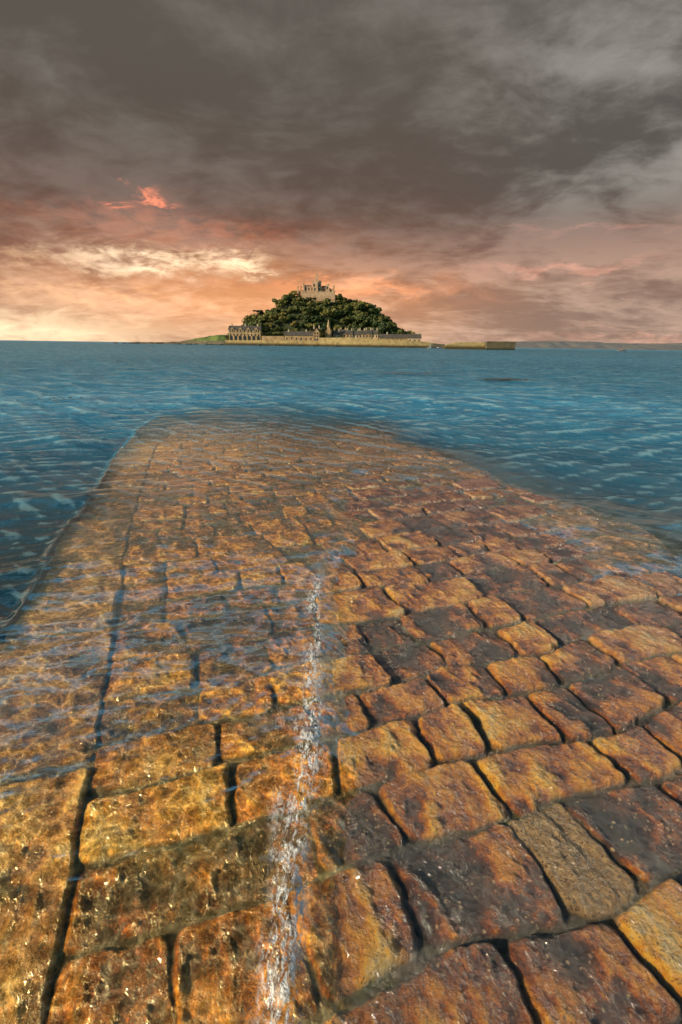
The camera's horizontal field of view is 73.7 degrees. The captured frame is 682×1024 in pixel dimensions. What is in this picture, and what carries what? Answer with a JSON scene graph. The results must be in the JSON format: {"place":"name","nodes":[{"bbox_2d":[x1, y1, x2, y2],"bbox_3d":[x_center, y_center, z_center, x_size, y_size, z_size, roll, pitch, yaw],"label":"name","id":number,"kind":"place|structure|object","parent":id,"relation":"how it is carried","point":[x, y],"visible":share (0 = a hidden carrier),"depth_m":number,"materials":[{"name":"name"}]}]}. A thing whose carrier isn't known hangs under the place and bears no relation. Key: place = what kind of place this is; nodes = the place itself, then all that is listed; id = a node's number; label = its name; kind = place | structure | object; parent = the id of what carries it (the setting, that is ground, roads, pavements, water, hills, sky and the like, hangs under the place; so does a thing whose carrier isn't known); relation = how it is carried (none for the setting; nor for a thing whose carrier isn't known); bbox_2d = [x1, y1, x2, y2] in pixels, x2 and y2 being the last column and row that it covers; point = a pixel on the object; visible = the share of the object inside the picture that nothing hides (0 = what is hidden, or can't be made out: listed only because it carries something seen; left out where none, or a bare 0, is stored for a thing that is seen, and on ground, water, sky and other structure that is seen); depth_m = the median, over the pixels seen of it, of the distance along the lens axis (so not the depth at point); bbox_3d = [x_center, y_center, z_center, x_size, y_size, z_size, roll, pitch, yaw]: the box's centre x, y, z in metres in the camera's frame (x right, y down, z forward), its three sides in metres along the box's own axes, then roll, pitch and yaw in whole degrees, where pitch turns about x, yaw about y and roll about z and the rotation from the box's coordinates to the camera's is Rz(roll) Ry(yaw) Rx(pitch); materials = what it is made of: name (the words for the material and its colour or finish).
{"place":"outdoors","nodes":[
{"label":"outdoors","id":0,"kind":"place"},
{"bbox_2d":[131,296,444,347],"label":"hill","id":1,"kind":"structure","parent":0,"point":[217,339],"depth_m":437.61,"materials":[{"name":"green plant"}]},
{"bbox_2d":[228,323,261,339],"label":"stone house","id":2,"kind":"structure","parent":1,"relation":"on","point":[245,332],"depth_m":410.09,"materials":[{"name":"stone"}]},
{"bbox_2d":[245,313,258,320],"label":"tree","id":3,"kind":"object","parent":1,"relation":"on","point":[252,316],"visible":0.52,"depth_m":450.75,"materials":[{"name":"green plant"}]},
{"bbox_2d":[248,319,262,326],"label":"tree","id":4,"kind":"object","parent":1,"relation":"on","point":[252,323],"visible":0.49,"depth_m":433.98,"materials":[{"name":"green plant"}]},
{"bbox_2d":[257,313,272,321],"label":"tree","id":5,"kind":"object","parent":1,"relation":"on","point":[264,314],"visible":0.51,"depth_m":445.40,"materials":[{"name":"green plant"}]},
{"bbox_2d":[262,326,269,332],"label":"tree","id":6,"kind":"object","parent":1,"relation":"on","point":[264,330],"visible":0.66,"depth_m":435.14,"materials":[{"name":"green plant"}]},
{"bbox_2d":[261,332,273,335],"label":"tree","id":7,"kind":"object","parent":1,"relation":"on","point":[269,334],"visible":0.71,"depth_m":419.03,"materials":[{"name":"green plant"}]},
{"bbox_2d":[225,340,317,345],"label":"sea wall","id":8,"kind":"structure","parent":1,"relation":"on","point":[261,342],"depth_m":401.11,"materials":[{"name":"stone"}]},
{"bbox_2d":[261,336,283,340],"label":"garden wall","id":9,"kind":"structure","parent":1,"relation":"on","point":[275,338],"depth_m":411.46,"materials":[{"name":"stone"}]},
{"bbox_2d":[267,314,277,321],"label":"tree","id":10,"kind":"object","parent":1,"relation":"on","point":[273,317],"visible":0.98,"depth_m":441.76,"materials":[{"name":"green plant"}]},
{"bbox_2d":[265,307,280,314],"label":"tree","id":11,"kind":"object","parent":1,"relation":"on","point":[270,312],"visible":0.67,"depth_m":445.43,"materials":[{"name":"green plant"}]},
{"bbox_2d":[273,320,280,325],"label":"tree","id":12,"kind":"object","parent":1,"relation":"on","point":[277,322],"visible":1,"depth_m":435.66,"materials":[{"name":"green plant"}]},
{"bbox_2d":[273,327,288,331],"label":"tree","id":13,"kind":"object","parent":1,"relation":"on","point":[276,329],"visible":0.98,"depth_m":432.07,"materials":[{"name":"green plant"}]},
{"bbox_2d":[272,296,289,301],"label":"tree","id":14,"kind":"object","parent":1,"relation":"on","point":[275,300],"visible":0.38,"depth_m":448.09,"materials":[{"name":"green plant"}]},
{"bbox_2d":[277,301,287,306],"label":"tree","id":15,"kind":"object","parent":1,"relation":"on","point":[282,304],"visible":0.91,"depth_m":444.92,"materials":[{"name":"green plant"}]},
{"bbox_2d":[279,315,289,324],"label":"tree","id":16,"kind":"object","parent":1,"relation":"on","point":[283,319],"visible":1,"depth_m":434.22,"materials":[{"name":"green plant"}]},
{"bbox_2d":[281,307,292,313],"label":"tree","id":17,"kind":"object","parent":1,"relation":"on","point":[289,310],"visible":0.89,"depth_m":438.30,"materials":[{"name":"green plant"}]},
{"bbox_2d":[282,296,297,301],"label":"tree","id":18,"kind":"object","parent":1,"relation":"on","point":[288,298],"visible":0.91,"depth_m":444.59,"materials":[{"name":"green plant"}]},
{"bbox_2d":[288,292,296,297],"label":"tree","id":19,"kind":"object","parent":1,"relation":"on","point":[292,294],"visible":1,"depth_m":449.04,"materials":[{"name":"green plant"}]},
{"bbox_2d":[290,321,301,326],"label":"tree","id":20,"kind":"object","parent":1,"relation":"on","point":[296,323],"visible":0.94,"depth_m":432.79,"materials":[{"name":"green plant"}]},
{"bbox_2d":[291,304,301,311],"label":"tree","id":21,"kind":"object","parent":1,"relation":"on","point":[296,307],"visible":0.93,"depth_m":437.62,"materials":[{"name":"green plant"}]},
{"bbox_2d":[284,329,312,340],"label":"stone house","id":22,"kind":"structure","parent":1,"relation":"on","point":[306,335],"depth_m":411.38,"materials":[{"name":"stone"}]},
{"bbox_2d":[292,296,304,300],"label":"tree","id":23,"kind":"object","parent":1,"relation":"on","point":[300,298],"visible":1,"depth_m":444.89,"materials":[{"name":"green plant"}]},
{"bbox_2d":[294,315,303,319],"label":"tree","id":24,"kind":"object","parent":1,"relation":"on","point":[299,316],"visible":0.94,"depth_m":437.47,"materials":[{"name":"green plant"}]},
{"bbox_2d":[297,306,310,312],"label":"tree","id":25,"kind":"object","parent":1,"relation":"on","point":[302,309],"visible":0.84,"depth_m":434.99,"materials":[{"name":"green plant"}]},
{"bbox_2d":[302,316,313,323],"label":"tree","id":26,"kind":"object","parent":1,"relation":"on","point":[306,319],"visible":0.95,"depth_m":432.74,"materials":[{"name":"green plant"}]},
{"bbox_2d":[302,309,318,315],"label":"tree","id":27,"kind":"object","parent":1,"relation":"on","point":[306,312],"visible":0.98,"depth_m":435.16,"materials":[{"name":"green plant"}]},
{"bbox_2d":[304,323,316,329],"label":"tree","id":28,"kind":"object","parent":1,"relation":"on","point":[309,325],"visible":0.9,"depth_m":431.46,"materials":[{"name":"green plant"}]},
{"bbox_2d":[305,297,315,301],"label":"tree","id":29,"kind":"object","parent":1,"relation":"on","point":[310,298],"visible":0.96,"depth_m":443.29,"materials":[{"name":"green plant"}]},
{"bbox_2d":[306,301,315,308],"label":"tree","id":30,"kind":"object","parent":1,"relation":"on","point":[310,304],"visible":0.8,"depth_m":439.62,"materials":[{"name":"green plant"}]},
{"bbox_2d":[297,274,334,302],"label":"castle","id":31,"kind":"structure","parent":1,"relation":"on","point":[318,291],"depth_m":447.85,"materials":[{"name":"stone"}]},
{"bbox_2d":[313,325,319,340],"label":"stone house","id":32,"kind":"structure","parent":1,"relation":"on","point":[316,333],"depth_m":409.77,"materials":[{"name":"stone"}]},
{"bbox_2d":[311,306,321,311],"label":"tree","id":33,"kind":"object","parent":1,"relation":"on","point":[313,309],"visible":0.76,"depth_m":435.33,"materials":[{"name":"green plant"}]},
{"bbox_2d":[314,322,327,332],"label":"tree","id":34,"kind":"object","parent":1,"relation":"on","point":[323,326],"visible":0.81,"depth_m":426.90,"materials":[{"name":"green plant"}]},
{"bbox_2d":[315,302,326,307],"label":"tree","id":35,"kind":"object","parent":1,"relation":"on","point":[324,304],"visible":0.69,"depth_m":439.95,"materials":[{"name":"green plant"}]},
{"bbox_2d":[311,315,333,323],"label":"tree","id":36,"kind":"object","parent":1,"relation":"on","point":[319,317],"visible":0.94,"depth_m":432.73,"materials":[{"name":"green plant"}]},
{"bbox_2d":[315,306,336,317],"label":"tree","id":37,"kind":"object","parent":1,"relation":"on","point":[325,311],"visible":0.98,"depth_m":434.73,"materials":[{"name":"green plant"}]},
{"bbox_2d":[322,298,330,303],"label":"tree","id":38,"kind":"object","parent":1,"relation":"on","point":[327,300],"visible":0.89,"depth_m":443.03,"materials":[{"name":"green plant"}]},
{"bbox_2d":[327,319,329,337],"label":"bell tower","id":39,"kind":"structure","parent":1,"relation":"on","point":[328,330],"depth_m":413.14,"materials":[{"name":"stone"}]},
{"bbox_2d":[325,329,331,337],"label":"stone chapel","id":40,"kind":"structure","parent":1,"relation":"on","point":[326,333],"depth_m":418.45,"materials":[{"name":"stone"}]},
{"bbox_2d":[330,301,339,305],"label":"tree","id":41,"kind":"object","parent":1,"relation":"on","point":[335,303],"visible":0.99,"depth_m":445.20,"materials":[{"name":"green plant"}]},
{"bbox_2d":[327,311,345,319],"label":"tree","id":42,"kind":"object","parent":1,"relation":"on","point":[337,314],"visible":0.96,"depth_m":437.00,"materials":[{"name":"green plant"}]},
{"bbox_2d":[333,329,339,337],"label":"stone house","id":43,"kind":"structure","parent":1,"relation":"on","point":[336,334],"depth_m":420.31,"materials":[{"name":"stone"}]},
{"bbox_2d":[336,295,347,300],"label":"tree","id":44,"kind":"object","parent":1,"relation":"on","point":[340,298],"visible":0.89,"depth_m":450.17,"materials":[{"name":"green plant"}]},
{"bbox_2d":[340,327,345,337],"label":"stone house","id":45,"kind":"structure","parent":1,"relation":"on","point":[342,333],"depth_m":421.56,"materials":[{"name":"stone"}]},
{"bbox_2d":[337,309,349,312],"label":"tree","id":46,"kind":"object","parent":1,"relation":"on","point":[344,311],"visible":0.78,"depth_m":439.88,"materials":[{"name":"green plant"}]},
{"bbox_2d":[340,316,350,323],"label":"tree","id":47,"kind":"object","parent":1,"relation":"on","point":[345,320],"visible":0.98,"depth_m":434.69,"materials":[{"name":"green plant"}]},
{"bbox_2d":[343,305,354,311],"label":"tree","id":48,"kind":"object","parent":1,"relation":"on","point":[346,307],"visible":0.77,"depth_m":443.57,"materials":[{"name":"green plant"}]},
{"bbox_2d":[346,328,352,337],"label":"stone house","id":49,"kind":"structure","parent":1,"relation":"on","point":[349,333],"depth_m":420.18,"materials":[{"name":"stone"}]},
{"bbox_2d":[346,325,358,330],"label":"tree","id":50,"kind":"object","parent":1,"relation":"on","point":[355,329],"visible":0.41,"depth_m":431.52,"materials":[{"name":"green plant"}]},
{"bbox_2d":[349,314,357,321],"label":"tree","id":51,"kind":"object","parent":1,"relation":"on","point":[353,317],"visible":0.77,"depth_m":436.52,"materials":[{"name":"green plant"}]},
{"bbox_2d":[352,328,358,337],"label":"stone house","id":52,"kind":"structure","parent":1,"relation":"on","point":[355,334],"depth_m":421.14,"materials":[{"name":"stone"}]},
{"bbox_2d":[342,302,370,307],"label":"tree","id":53,"kind":"object","parent":1,"relation":"on","point":[366,305],"visible":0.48,"depth_m":448.73,"materials":[{"name":"green plant"}]},
{"bbox_2d":[348,305,365,310],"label":"tree","id":54,"kind":"object","parent":1,"relation":"on","point":[356,308],"visible":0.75,"depth_m":444.70,"materials":[{"name":"green plant"}]},
{"bbox_2d":[351,311,366,315],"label":"tree","id":55,"kind":"object","parent":1,"relation":"on","point":[359,312],"visible":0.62,"depth_m":440.99,"materials":[{"name":"green plant"}]},
{"bbox_2d":[351,323,367,329],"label":"tree","id":56,"kind":"object","parent":1,"relation":"on","point":[363,325],"visible":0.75,"depth_m":435.20,"materials":[{"name":"green plant"}]},
{"bbox_2d":[356,301,365,309],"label":"tree","id":57,"kind":"object","parent":1,"relation":"on","point":[361,303],"visible":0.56,"depth_m":448.74,"materials":[{"name":"green plant"}]},
{"bbox_2d":[359,328,365,338],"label":"stone house","id":58,"kind":"structure","parent":1,"relation":"on","point":[362,334],"depth_m":421.01,"materials":[{"name":"stone"}]},
{"bbox_2d":[352,314,374,325],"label":"tree","id":59,"kind":"object","parent":1,"relation":"on","point":[364,319],"visible":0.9,"depth_m":434.69,"materials":[{"name":"green plant"}]},
{"bbox_2d":[359,308,369,313],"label":"tree","id":60,"kind":"object","parent":1,"relation":"on","point":[364,310],"visible":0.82,"depth_m":449.96,"materials":[{"name":"green plant"}]},
{"bbox_2d":[365,328,371,338],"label":"stone house","id":61,"kind":"structure","parent":1,"relation":"on","point":[368,333],"depth_m":420.79,"materials":[{"name":"stone"}]},
{"bbox_2d":[364,302,376,309],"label":"tree","id":62,"kind":"object","parent":1,"relation":"on","point":[373,306],"visible":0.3,"depth_m":456.27,"materials":[{"name":"green plant"}]},
{"bbox_2d":[368,308,378,314],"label":"tree","id":63,"kind":"object","parent":1,"relation":"on","point":[372,311],"visible":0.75,"depth_m":452.76,"materials":[{"name":"green plant"}]},
{"bbox_2d":[318,338,430,347],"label":"harbour wall","id":64,"kind":"structure","parent":1,"relation":"on","point":[344,342],"depth_m":394.45,"materials":[{"name":"stone"}]},
{"bbox_2d":[372,328,377,338],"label":"stone house","id":65,"kind":"structure","parent":1,"relation":"on","point":[374,334],"depth_m":421.52,"materials":[{"name":"stone"}]},
{"bbox_2d":[375,307,381,314],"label":"tree","id":66,"kind":"object","parent":1,"relation":"on","point":[378,310],"visible":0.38,"depth_m":458.65,"materials":[{"name":"green plant"}]},
{"bbox_2d":[371,320,386,332],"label":"tree","id":67,"kind":"object","parent":1,"relation":"on","point":[381,325],"visible":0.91,"depth_m":432.69,"materials":[{"name":"green plant"}]},
{"bbox_2d":[376,315,389,320],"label":"tree","id":68,"kind":"object","parent":1,"relation":"on","point":[386,318],"visible":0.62,"depth_m":452.05,"materials":[{"name":"green plant"}]},
{"bbox_2d":[378,323,396,333],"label":"tree","id":69,"kind":"object","parent":1,"relation":"on","point":[388,326],"visible":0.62,"depth_m":435.82,"materials":[{"name":"green plant"}]},
{"bbox_2d":[378,332,406,339],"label":"stone house","id":70,"kind":"structure","parent":1,"relation":"on","point":[386,336],"depth_m":416.69,"materials":[{"name":"stone"}]},
{"bbox_2d":[393,329,407,333],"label":"tree","id":71,"kind":"object","parent":1,"relation":"on","point":[401,330],"visible":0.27,"depth_m":439.27,"materials":[{"name":"green plant"}]},
{"bbox_2d":[407,332,421,340],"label":"stone house","id":72,"kind":"structure","parent":1,"relation":"on","point":[414,337],"depth_m":414.16,"materials":[{"name":"stone"}]},
{"bbox_2d":[0,340,681,1023],"bbox_3d":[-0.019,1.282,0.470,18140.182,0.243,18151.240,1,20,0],"label":"sea","id":73,"kind":"structure","parent":0,"point":[602,426],"depth_m":10.40,"materials":[{"name":"liquid"}]},
{"bbox_2d":[443,342,484,349],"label":"stone pier","id":74,"kind":"structure","parent":73,"relation":"in","point":[470,345],"depth_m":281.40,"materials":[{"name":"stone"}]},
{"bbox_2d":[484,341,515,349],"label":"dark pier","id":75,"kind":"structure","parent":73,"relation":"in","point":[496,345],"depth_m":278.02,"materials":[{"name":"stone"}]},
{"bbox_2d":[0,412,681,643],"bbox_3d":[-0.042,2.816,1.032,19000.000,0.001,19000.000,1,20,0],"label":"seabed","id":76,"kind":"structure","parent":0,"point":[669,536],"depth_m":9.81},
{"bbox_2d":[0,417,681,1023],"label":"causeway","id":77,"kind":"structure","parent":76,"relation":"on","point":[500,835],"depth_m":1.68,"materials":[{"name":"stone"}]},
{"bbox_2d":[0,0,681,344],"label":"sky","id":78,"kind":"structure","parent":0,"point":[171,170],"materials":[{"name":"grey"}]},
{"bbox_2d":[372,371,453,374],"bbox_3d":[3.577,-7.306,23.918,5.587,0.095,1.740,1,20,0],"label":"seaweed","id":79,"kind":"object","parent":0,"point":[411,372],"visible":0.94,"depth_m":23.91,"materials":[{"name":"plant"}]},
{"bbox_2d":[484,378,530,380],"bbox_3d":[7.405,-5.875,20.174,2.894,0.094,1.046,1,20,0],"label":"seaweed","id":80,"kind":"object","parent":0,"point":[503,379],"visible":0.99,"depth_m":20.15,"materials":[{"name":"plant"}]},
{"bbox_2d":[485,341,681,349],"bbox_3d":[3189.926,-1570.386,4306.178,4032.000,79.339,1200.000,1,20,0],"label":"coast hills","id":81,"kind":"structure","parent":0,"point":[586,345],"depth_m":3986.59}
]}

